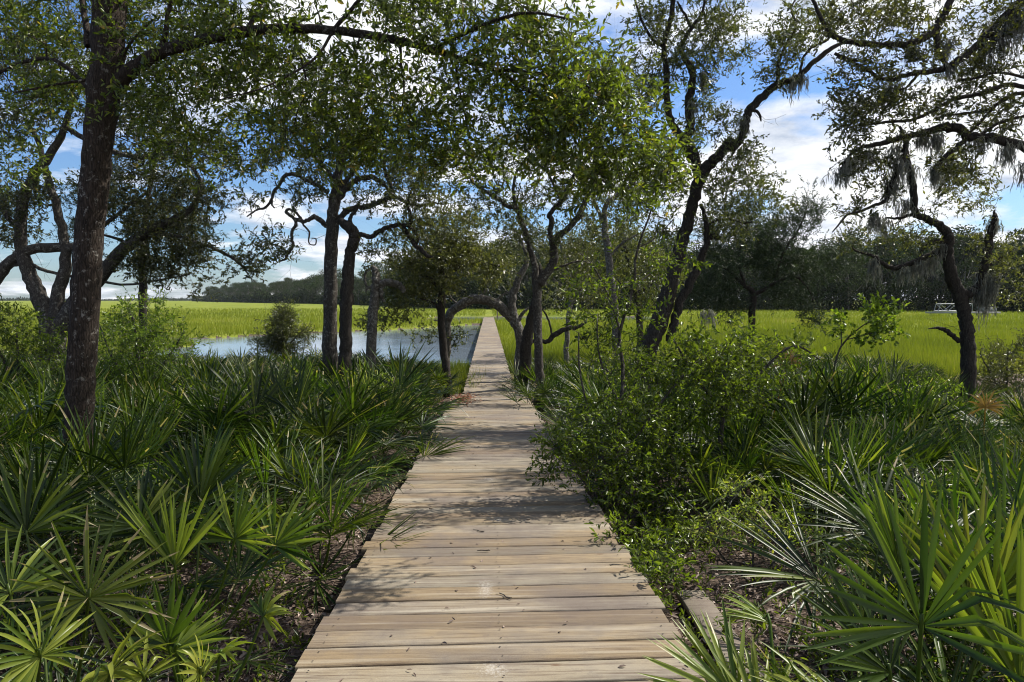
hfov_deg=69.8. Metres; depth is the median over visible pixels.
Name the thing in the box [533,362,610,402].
saw palmetto
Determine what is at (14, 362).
saw palmetto
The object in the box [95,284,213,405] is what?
wax myrtle
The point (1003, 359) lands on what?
marsh elder
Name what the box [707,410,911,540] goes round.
saw palmetto
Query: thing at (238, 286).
treeline tree
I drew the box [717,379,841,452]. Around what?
saw palmetto
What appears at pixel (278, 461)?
saw palmetto
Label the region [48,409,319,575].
saw palmetto
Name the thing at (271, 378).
saw palmetto
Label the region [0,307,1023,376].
marsh grass
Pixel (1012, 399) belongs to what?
saw palmetto
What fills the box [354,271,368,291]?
treeline tree
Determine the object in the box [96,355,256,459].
saw palmetto
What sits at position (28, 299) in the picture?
distant woods
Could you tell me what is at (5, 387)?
saw palmetto
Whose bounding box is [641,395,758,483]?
saw palmetto
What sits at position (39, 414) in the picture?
saw palmetto
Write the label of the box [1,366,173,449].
saw palmetto
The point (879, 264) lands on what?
treeline tree
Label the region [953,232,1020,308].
treeline tree
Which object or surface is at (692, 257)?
treeline tree
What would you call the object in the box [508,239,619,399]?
oak tree
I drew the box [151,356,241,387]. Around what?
saw palmetto
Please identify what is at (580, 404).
saw palmetto
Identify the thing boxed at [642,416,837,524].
saw palmetto
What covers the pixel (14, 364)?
saw palmetto
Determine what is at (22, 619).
saw palmetto
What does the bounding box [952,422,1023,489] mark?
saw palmetto
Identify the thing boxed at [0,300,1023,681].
ground
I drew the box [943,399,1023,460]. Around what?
saw palmetto
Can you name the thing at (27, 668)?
saw palmetto
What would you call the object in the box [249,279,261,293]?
treeline tree
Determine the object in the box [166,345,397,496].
saw palmetto
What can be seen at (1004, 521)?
saw palmetto
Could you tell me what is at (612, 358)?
shrub
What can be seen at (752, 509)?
shrub
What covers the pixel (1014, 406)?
saw palmetto
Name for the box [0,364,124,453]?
saw palmetto
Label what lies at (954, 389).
shrub
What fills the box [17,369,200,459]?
saw palmetto
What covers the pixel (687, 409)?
saw palmetto
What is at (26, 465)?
saw palmetto
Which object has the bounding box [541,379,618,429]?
saw palmetto
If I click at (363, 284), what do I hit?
treeline tree
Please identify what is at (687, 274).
treeline tree
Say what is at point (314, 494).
saw palmetto
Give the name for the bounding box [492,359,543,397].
saw palmetto
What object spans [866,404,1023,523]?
saw palmetto
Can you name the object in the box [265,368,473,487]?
saw palmetto
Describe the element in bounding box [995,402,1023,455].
saw palmetto
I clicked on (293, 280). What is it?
treeline tree
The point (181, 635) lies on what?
saw palmetto
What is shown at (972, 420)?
saw palmetto
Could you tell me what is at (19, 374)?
saw palmetto
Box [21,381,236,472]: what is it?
saw palmetto
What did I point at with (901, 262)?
treeline tree
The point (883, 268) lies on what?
cabbage palm
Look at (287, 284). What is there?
treeline tree
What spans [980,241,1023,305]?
treeline tree
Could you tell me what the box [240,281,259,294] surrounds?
treeline tree
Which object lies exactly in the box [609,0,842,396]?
leaning oak
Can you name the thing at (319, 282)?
treeline tree
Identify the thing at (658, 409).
saw palmetto
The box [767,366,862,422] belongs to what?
shrub
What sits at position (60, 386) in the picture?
saw palmetto
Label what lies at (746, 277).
treeline tree
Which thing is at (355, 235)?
oak tree
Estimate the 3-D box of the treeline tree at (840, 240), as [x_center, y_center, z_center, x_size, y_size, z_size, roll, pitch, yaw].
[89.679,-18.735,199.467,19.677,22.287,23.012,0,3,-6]
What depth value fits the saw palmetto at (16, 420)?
9.51 m
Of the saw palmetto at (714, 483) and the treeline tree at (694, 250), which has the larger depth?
the treeline tree at (694, 250)
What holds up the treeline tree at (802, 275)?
on the ground at (370, 532)
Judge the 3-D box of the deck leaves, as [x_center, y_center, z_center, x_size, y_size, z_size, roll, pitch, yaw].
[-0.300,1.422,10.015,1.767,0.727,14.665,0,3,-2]
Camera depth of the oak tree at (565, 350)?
29.89 m
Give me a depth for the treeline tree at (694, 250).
213.69 m
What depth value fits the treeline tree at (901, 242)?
211.13 m
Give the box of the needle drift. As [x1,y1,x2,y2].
[440,392,482,406]
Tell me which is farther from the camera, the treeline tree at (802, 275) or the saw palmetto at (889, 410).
the treeline tree at (802, 275)
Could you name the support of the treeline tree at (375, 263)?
on the ground at (370, 532)
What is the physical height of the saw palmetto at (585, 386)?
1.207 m
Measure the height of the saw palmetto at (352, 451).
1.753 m
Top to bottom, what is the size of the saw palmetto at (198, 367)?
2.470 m
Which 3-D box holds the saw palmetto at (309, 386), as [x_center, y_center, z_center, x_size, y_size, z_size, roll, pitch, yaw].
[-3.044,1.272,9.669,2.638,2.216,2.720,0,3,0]
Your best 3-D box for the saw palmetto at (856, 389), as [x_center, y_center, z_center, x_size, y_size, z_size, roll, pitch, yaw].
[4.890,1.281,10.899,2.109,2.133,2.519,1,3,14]
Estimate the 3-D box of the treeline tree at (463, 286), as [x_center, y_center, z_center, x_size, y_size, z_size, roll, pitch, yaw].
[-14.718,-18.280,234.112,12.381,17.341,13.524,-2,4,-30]
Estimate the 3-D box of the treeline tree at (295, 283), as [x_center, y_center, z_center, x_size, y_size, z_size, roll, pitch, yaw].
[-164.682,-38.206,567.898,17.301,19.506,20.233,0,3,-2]
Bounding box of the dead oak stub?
[358,239,408,369]
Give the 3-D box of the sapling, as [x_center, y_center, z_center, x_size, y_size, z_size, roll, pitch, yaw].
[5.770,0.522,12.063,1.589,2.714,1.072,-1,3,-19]
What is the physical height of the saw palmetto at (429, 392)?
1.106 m
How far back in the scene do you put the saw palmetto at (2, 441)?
7.36 m
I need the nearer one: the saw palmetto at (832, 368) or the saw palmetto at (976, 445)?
the saw palmetto at (976, 445)
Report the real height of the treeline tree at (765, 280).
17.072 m
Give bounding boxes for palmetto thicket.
[0,342,977,402]
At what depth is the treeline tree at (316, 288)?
516.91 m
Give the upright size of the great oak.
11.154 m
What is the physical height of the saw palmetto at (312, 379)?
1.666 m
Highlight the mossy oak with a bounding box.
[830,126,1023,418]
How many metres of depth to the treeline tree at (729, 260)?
207.17 m
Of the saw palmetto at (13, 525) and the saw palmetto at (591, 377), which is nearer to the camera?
the saw palmetto at (13, 525)
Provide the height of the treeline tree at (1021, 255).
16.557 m
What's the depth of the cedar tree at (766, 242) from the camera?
22.53 m
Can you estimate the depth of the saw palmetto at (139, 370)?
11.10 m
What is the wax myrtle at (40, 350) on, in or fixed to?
on the ground at (370, 532)
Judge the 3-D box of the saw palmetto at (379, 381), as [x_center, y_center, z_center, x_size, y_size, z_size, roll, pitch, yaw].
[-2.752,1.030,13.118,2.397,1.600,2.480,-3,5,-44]
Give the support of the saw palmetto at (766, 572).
on the ground at (370, 532)
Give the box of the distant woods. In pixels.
[0,296,190,300]
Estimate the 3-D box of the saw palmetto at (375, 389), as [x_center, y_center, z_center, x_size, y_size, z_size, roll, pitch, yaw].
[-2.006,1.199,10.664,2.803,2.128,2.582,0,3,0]
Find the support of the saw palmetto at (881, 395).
on the ground at (370, 532)
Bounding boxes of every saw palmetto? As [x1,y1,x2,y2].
[0,351,184,470]
[0,352,57,476]
[0,353,52,383]
[0,357,43,394]
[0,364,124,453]
[0,367,62,432]
[0,380,102,462]
[0,384,44,447]
[0,393,234,563]
[0,403,117,469]
[0,406,179,567]
[0,408,79,519]
[0,421,32,520]
[0,428,329,681]
[0,430,231,641]
[0,451,176,681]
[0,481,52,558]
[0,533,92,652]
[1,356,150,451]
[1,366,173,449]
[1,410,171,505]
[2,356,57,417]
[4,489,253,653]
[17,353,61,392]
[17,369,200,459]
[17,376,64,446]
[19,382,248,542]
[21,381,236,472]
[25,360,100,391]
[45,373,202,495]
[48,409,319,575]
[57,353,170,388]
[87,413,276,569]
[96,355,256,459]
[97,353,176,377]
[100,574,292,681]
[105,361,356,485]
[109,355,233,445]
[121,360,275,461]
[146,350,307,447]
[149,401,340,553]
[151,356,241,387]
[162,355,370,475]
[164,352,228,383]
[165,422,415,546]
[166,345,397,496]
[166,355,272,382]
[179,383,389,490]
[182,438,434,620]
[190,360,329,470]
[207,353,343,421]
[227,387,412,507]
[254,358,355,449]
[263,350,322,377]
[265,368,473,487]
[266,363,327,383]
[275,356,460,463]
[279,355,384,443]
[299,368,444,474]
[311,340,458,457]
[313,354,389,380]
[325,356,434,441]
[334,356,427,418]
[338,356,462,438]
[355,359,468,434]
[396,370,462,427]
[406,376,444,418]
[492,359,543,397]
[497,368,575,417]
[518,361,568,406]
[529,372,575,411]
[530,365,697,476]
[532,360,664,459]
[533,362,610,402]
[540,362,626,408]
[540,374,659,458]
[541,355,736,485]
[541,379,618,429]
[550,369,649,428]
[557,371,628,408]
[581,369,716,477]
[624,372,711,445]
[626,453,766,555]
[638,590,806,681]
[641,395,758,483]
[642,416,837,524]
[662,394,860,506]
[679,392,978,592]
[688,353,938,509]
[702,367,839,465]
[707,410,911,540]
[708,438,1023,679]
[717,350,800,476]
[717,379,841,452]
[722,468,1023,681]
[737,365,805,440]
[739,353,944,489]
[759,402,1021,554]
[760,401,987,504]
[766,367,882,396]
[767,361,824,376]
[767,375,950,463]
[770,360,879,393]
[772,466,1023,681]
[775,394,995,523]
[787,424,1023,681]
[792,359,884,412]
[796,358,871,378]
[827,370,1020,487]
[830,358,955,424]
[834,347,977,465]
[837,362,909,405]
[839,362,877,386]
[861,363,896,389]
[864,355,1019,433]
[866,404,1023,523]
[881,433,1023,520]
[883,380,1014,473]
[903,420,1023,517]
[906,390,1023,477]
[915,377,992,414]
[917,503,1014,617]
[928,417,1023,520]
[939,394,1003,457]
[942,380,1016,429]
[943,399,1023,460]
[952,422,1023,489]
[962,380,1023,442]
[972,392,1023,460]
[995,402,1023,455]
[999,387,1023,439]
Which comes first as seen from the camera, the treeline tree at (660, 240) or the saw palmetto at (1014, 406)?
the saw palmetto at (1014, 406)
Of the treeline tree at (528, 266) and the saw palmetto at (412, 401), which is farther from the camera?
the treeline tree at (528, 266)
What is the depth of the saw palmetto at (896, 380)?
10.62 m
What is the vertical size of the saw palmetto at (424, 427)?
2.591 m
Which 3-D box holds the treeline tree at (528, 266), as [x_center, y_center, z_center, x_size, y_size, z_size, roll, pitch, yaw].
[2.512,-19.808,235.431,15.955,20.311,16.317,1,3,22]
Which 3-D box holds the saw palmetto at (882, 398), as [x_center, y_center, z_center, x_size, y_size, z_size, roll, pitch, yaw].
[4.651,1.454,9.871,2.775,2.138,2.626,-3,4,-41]
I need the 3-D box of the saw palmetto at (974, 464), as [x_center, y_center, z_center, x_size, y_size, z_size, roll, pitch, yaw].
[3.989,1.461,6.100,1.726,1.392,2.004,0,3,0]
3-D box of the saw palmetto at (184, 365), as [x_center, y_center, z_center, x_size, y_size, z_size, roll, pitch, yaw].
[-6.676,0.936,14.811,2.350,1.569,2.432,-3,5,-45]
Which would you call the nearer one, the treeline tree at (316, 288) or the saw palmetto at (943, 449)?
the saw palmetto at (943, 449)
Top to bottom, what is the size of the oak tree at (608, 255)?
8.088 m
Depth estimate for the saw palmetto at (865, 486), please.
6.16 m
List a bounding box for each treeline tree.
[208,286,220,297]
[220,285,227,294]
[227,285,240,296]
[233,283,247,296]
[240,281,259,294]
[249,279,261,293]
[249,282,261,296]
[257,284,268,293]
[267,282,280,293]
[272,281,287,294]
[279,278,295,295]
[281,279,302,292]
[286,279,302,295]
[294,278,319,293]
[299,273,323,301]
[303,274,322,291]
[305,274,323,294]
[314,269,323,290]
[337,268,341,281]
[353,277,367,304]
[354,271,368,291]
[359,270,381,299]
[361,261,387,289]
[367,265,398,293]
[385,261,411,298]
[448,268,475,303]
[470,261,506,291]
[482,240,527,287]
[488,249,531,297]
[504,252,538,303]
[506,259,544,300]
[523,236,561,290]
[538,255,572,304]
[595,228,640,274]
[602,234,660,274]
[626,230,676,299]
[638,241,688,276]
[639,245,681,289]
[665,252,719,308]
[672,250,710,287]
[684,245,736,278]
[707,238,755,289]
[720,255,765,303]
[751,253,796,310]
[760,249,822,295]
[816,231,886,307]
[824,264,876,309]
[839,237,894,299]
[841,240,894,290]
[865,234,935,308]
[881,239,928,306]
[887,230,923,304]
[897,234,940,302]
[903,258,959,309]
[909,244,966,284]
[912,224,982,304]
[926,246,975,284]
[941,256,1007,304]
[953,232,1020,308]
[961,231,1023,294]
[964,250,1023,309]
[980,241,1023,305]
[1005,228,1023,279]
[1011,253,1023,281]
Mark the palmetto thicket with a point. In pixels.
(437, 376)
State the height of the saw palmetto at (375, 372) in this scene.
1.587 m
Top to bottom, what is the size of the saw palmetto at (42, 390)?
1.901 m
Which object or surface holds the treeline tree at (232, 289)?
on the ground at (370, 532)
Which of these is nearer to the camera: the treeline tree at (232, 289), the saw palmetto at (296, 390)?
the saw palmetto at (296, 390)
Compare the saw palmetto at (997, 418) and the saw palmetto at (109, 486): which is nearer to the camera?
the saw palmetto at (109, 486)
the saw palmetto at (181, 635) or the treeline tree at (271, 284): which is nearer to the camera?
the saw palmetto at (181, 635)
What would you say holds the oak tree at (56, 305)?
on the ground at (370, 532)
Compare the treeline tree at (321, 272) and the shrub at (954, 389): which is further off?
the treeline tree at (321, 272)
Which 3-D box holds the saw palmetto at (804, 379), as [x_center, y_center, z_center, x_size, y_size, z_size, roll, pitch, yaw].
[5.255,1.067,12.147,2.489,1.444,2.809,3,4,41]
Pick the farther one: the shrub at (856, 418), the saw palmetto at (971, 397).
the saw palmetto at (971, 397)
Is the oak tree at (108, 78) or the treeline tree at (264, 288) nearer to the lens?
the oak tree at (108, 78)
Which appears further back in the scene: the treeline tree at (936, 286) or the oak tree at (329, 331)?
the treeline tree at (936, 286)
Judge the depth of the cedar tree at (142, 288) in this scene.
17.69 m
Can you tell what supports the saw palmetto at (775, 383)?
on the ground at (370, 532)
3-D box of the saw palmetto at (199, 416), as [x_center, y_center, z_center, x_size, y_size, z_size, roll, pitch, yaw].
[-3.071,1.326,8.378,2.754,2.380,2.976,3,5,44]
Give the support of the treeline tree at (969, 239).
on the ground at (370, 532)
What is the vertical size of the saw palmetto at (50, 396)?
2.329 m
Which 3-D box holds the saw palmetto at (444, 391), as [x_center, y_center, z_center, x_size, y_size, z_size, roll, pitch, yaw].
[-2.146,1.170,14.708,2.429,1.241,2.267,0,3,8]
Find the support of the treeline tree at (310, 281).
on the ground at (370, 532)
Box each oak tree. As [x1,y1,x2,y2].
[0,0,296,378]
[0,0,707,518]
[225,46,451,376]
[334,131,498,386]
[352,197,526,396]
[445,56,650,411]
[479,209,614,363]
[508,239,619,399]
[540,162,665,355]
[561,208,691,351]
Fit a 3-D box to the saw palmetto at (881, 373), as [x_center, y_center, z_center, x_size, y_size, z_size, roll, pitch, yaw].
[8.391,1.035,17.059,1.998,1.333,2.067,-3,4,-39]
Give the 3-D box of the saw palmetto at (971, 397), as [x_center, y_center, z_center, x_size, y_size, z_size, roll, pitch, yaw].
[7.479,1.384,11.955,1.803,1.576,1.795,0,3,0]
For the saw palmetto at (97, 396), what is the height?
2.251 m
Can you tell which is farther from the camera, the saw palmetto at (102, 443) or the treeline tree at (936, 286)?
the treeline tree at (936, 286)
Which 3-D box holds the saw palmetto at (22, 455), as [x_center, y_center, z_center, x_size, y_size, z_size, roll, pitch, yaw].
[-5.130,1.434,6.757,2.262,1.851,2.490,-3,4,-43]
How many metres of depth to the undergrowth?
194.21 m
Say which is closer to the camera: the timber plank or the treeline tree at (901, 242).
the timber plank
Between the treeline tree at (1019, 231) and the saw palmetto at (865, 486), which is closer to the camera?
the saw palmetto at (865, 486)
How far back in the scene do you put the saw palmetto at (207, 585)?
4.58 m
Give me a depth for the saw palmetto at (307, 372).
14.80 m
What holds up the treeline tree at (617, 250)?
on the ground at (370, 532)
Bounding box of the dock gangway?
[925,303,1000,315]
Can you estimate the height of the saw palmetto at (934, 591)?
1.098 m
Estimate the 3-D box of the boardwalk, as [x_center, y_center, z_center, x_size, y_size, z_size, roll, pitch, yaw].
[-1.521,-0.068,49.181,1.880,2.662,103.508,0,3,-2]
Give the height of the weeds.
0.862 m
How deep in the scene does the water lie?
49.97 m
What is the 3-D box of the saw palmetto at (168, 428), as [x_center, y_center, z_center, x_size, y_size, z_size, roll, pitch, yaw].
[-3.431,1.367,6.923,1.981,2.055,2.615,-1,3,-10]
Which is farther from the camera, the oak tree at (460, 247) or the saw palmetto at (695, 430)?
the oak tree at (460, 247)
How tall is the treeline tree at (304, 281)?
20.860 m
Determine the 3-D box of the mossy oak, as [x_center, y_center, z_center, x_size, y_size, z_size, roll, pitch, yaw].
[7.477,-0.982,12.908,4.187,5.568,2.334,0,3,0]
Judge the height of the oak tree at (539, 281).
8.806 m
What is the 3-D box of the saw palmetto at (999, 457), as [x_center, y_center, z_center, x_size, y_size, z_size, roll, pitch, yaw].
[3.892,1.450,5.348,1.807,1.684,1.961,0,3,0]
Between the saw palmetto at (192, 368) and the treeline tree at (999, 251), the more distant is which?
the treeline tree at (999, 251)
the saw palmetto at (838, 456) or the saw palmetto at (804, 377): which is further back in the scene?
the saw palmetto at (804, 377)
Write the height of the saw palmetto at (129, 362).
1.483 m
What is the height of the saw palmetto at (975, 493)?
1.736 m
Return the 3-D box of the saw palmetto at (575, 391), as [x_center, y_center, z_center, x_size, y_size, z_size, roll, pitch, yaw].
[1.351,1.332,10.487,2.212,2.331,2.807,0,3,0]
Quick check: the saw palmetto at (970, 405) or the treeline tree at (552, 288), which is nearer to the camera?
the saw palmetto at (970, 405)
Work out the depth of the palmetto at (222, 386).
9.34 m
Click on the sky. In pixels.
(798, 140)
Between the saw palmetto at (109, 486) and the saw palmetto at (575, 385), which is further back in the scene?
the saw palmetto at (575, 385)
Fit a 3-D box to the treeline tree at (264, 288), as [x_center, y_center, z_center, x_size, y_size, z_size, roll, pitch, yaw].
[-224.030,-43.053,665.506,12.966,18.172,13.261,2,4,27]
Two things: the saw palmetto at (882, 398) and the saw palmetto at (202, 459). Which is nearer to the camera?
the saw palmetto at (202, 459)
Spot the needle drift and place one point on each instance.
(463, 399)
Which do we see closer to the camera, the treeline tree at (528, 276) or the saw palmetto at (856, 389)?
the saw palmetto at (856, 389)
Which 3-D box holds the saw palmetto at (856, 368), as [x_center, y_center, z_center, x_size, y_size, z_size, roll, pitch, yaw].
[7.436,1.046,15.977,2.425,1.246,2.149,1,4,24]
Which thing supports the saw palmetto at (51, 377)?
on the ground at (370, 532)
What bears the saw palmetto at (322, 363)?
on the ground at (370, 532)
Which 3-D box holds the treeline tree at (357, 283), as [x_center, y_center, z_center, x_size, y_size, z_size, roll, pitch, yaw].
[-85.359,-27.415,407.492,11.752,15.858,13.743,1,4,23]
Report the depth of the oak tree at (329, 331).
14.81 m
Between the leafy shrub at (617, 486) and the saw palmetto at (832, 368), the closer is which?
the leafy shrub at (617, 486)
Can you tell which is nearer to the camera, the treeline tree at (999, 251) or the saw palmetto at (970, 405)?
the saw palmetto at (970, 405)
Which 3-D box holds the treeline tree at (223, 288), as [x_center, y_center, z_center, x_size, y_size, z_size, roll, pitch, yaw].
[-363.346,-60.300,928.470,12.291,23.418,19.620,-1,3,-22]
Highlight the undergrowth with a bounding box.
[191,264,1023,311]
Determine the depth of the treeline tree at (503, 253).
233.16 m
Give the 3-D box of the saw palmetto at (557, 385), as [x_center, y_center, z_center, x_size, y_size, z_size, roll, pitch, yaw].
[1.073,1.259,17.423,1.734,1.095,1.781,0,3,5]
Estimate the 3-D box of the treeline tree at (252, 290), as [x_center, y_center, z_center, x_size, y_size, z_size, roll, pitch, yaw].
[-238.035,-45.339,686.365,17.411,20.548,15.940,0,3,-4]
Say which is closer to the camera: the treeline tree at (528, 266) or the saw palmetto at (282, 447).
the saw palmetto at (282, 447)
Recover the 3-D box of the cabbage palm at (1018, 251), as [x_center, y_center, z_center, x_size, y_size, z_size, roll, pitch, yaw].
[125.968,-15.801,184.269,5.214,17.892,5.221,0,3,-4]
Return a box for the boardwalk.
[291,317,707,681]
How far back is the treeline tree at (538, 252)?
233.89 m
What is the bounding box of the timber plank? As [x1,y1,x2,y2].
[676,590,764,681]
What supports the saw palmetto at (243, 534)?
on the ground at (370, 532)
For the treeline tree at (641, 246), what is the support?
on the ground at (370, 532)
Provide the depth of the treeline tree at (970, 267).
173.49 m
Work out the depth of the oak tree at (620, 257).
33.40 m
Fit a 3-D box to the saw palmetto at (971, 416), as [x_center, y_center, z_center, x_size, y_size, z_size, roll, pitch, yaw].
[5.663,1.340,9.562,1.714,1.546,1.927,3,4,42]
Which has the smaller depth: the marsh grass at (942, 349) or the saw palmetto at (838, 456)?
the saw palmetto at (838, 456)
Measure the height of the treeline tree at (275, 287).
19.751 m
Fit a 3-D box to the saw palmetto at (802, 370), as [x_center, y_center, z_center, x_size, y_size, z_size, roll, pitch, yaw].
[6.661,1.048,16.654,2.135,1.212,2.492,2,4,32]
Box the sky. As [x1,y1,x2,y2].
[0,0,1023,299]
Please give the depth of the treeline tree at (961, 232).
197.02 m
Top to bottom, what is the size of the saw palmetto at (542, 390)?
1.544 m
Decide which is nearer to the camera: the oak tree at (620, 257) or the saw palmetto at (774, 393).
the saw palmetto at (774, 393)
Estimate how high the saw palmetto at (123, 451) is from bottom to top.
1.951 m
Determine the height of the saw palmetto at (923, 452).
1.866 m
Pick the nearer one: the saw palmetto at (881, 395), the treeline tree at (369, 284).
the saw palmetto at (881, 395)
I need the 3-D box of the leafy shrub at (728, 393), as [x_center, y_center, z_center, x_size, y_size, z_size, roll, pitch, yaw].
[2.389,0.775,7.469,2.153,2.312,1.741,0,3,0]
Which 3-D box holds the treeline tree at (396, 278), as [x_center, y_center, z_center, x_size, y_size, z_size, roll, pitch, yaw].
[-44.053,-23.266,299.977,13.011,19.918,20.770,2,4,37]
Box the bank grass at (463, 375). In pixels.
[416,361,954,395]
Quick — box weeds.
[0,428,1016,681]
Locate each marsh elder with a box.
[241,296,321,358]
[939,327,1023,418]
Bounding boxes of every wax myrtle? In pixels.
[0,290,67,393]
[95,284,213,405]
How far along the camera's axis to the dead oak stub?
18.90 m
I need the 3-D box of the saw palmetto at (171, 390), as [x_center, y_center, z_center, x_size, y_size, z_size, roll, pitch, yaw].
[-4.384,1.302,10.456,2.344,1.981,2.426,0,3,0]
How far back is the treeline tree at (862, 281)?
185.13 m
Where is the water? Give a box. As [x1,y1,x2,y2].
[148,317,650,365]
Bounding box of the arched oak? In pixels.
[400,195,579,388]
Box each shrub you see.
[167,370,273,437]
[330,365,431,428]
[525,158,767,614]
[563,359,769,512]
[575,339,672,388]
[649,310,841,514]
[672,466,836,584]
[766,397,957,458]
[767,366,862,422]
[881,366,974,428]
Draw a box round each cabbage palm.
[877,266,889,289]
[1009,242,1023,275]
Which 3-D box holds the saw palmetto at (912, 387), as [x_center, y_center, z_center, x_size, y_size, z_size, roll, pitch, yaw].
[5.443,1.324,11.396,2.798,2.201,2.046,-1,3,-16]
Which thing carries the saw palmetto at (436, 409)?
on the ground at (370, 532)
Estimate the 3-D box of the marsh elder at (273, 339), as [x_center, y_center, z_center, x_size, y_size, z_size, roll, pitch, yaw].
[-7.825,-0.019,24.983,2.465,3.206,2.671,-2,4,-29]
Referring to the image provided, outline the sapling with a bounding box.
[820,290,910,382]
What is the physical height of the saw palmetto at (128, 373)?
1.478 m
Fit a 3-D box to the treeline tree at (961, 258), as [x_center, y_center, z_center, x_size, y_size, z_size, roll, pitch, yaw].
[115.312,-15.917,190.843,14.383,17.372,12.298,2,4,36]
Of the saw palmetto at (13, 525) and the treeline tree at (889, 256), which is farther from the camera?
the treeline tree at (889, 256)
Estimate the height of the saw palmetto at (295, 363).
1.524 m
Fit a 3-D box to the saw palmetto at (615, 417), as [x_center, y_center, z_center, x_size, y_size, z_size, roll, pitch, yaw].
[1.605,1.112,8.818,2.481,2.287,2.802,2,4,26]
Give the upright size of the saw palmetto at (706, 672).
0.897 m
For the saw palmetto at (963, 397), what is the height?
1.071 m
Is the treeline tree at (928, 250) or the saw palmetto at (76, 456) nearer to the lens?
the saw palmetto at (76, 456)
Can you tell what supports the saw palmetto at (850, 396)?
on the ground at (370, 532)
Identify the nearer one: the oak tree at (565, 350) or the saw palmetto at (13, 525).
the saw palmetto at (13, 525)
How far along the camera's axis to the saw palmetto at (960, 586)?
2.32 m
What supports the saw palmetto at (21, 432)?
on the ground at (370, 532)
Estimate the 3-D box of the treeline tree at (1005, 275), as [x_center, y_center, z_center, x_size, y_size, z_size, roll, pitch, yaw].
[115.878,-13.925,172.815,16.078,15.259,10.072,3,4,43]
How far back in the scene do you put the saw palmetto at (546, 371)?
18.53 m
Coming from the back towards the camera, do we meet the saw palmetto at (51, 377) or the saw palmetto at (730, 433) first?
the saw palmetto at (51, 377)
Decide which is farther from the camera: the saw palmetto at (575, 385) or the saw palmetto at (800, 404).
the saw palmetto at (575, 385)
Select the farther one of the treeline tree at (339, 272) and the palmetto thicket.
the treeline tree at (339, 272)
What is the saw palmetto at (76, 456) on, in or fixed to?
on the ground at (370, 532)
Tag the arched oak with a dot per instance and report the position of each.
(509, 313)
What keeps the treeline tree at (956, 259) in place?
on the ground at (370, 532)
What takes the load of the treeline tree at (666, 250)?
on the ground at (370, 532)
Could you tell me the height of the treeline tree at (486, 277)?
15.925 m
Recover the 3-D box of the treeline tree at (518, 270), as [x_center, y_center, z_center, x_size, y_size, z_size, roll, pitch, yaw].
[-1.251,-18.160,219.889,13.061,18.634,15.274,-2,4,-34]
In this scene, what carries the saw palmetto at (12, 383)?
on the ground at (370, 532)
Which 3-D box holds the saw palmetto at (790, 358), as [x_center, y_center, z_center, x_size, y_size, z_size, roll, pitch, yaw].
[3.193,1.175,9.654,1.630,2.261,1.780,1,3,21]
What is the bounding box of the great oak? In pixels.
[795,0,1023,236]
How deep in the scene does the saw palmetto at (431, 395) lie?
13.65 m
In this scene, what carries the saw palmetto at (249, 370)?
on the ground at (370, 532)
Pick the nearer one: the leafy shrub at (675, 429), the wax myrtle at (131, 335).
the leafy shrub at (675, 429)
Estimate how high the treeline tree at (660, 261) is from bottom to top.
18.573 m
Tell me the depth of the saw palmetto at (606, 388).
9.83 m
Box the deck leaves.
[339,405,687,681]
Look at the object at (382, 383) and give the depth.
11.95 m
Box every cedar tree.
[0,129,229,367]
[679,174,879,363]
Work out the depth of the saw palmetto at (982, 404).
7.96 m
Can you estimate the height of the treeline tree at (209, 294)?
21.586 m
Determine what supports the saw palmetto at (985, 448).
on the ground at (370, 532)
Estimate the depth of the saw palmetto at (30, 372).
11.64 m
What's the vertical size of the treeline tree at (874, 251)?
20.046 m

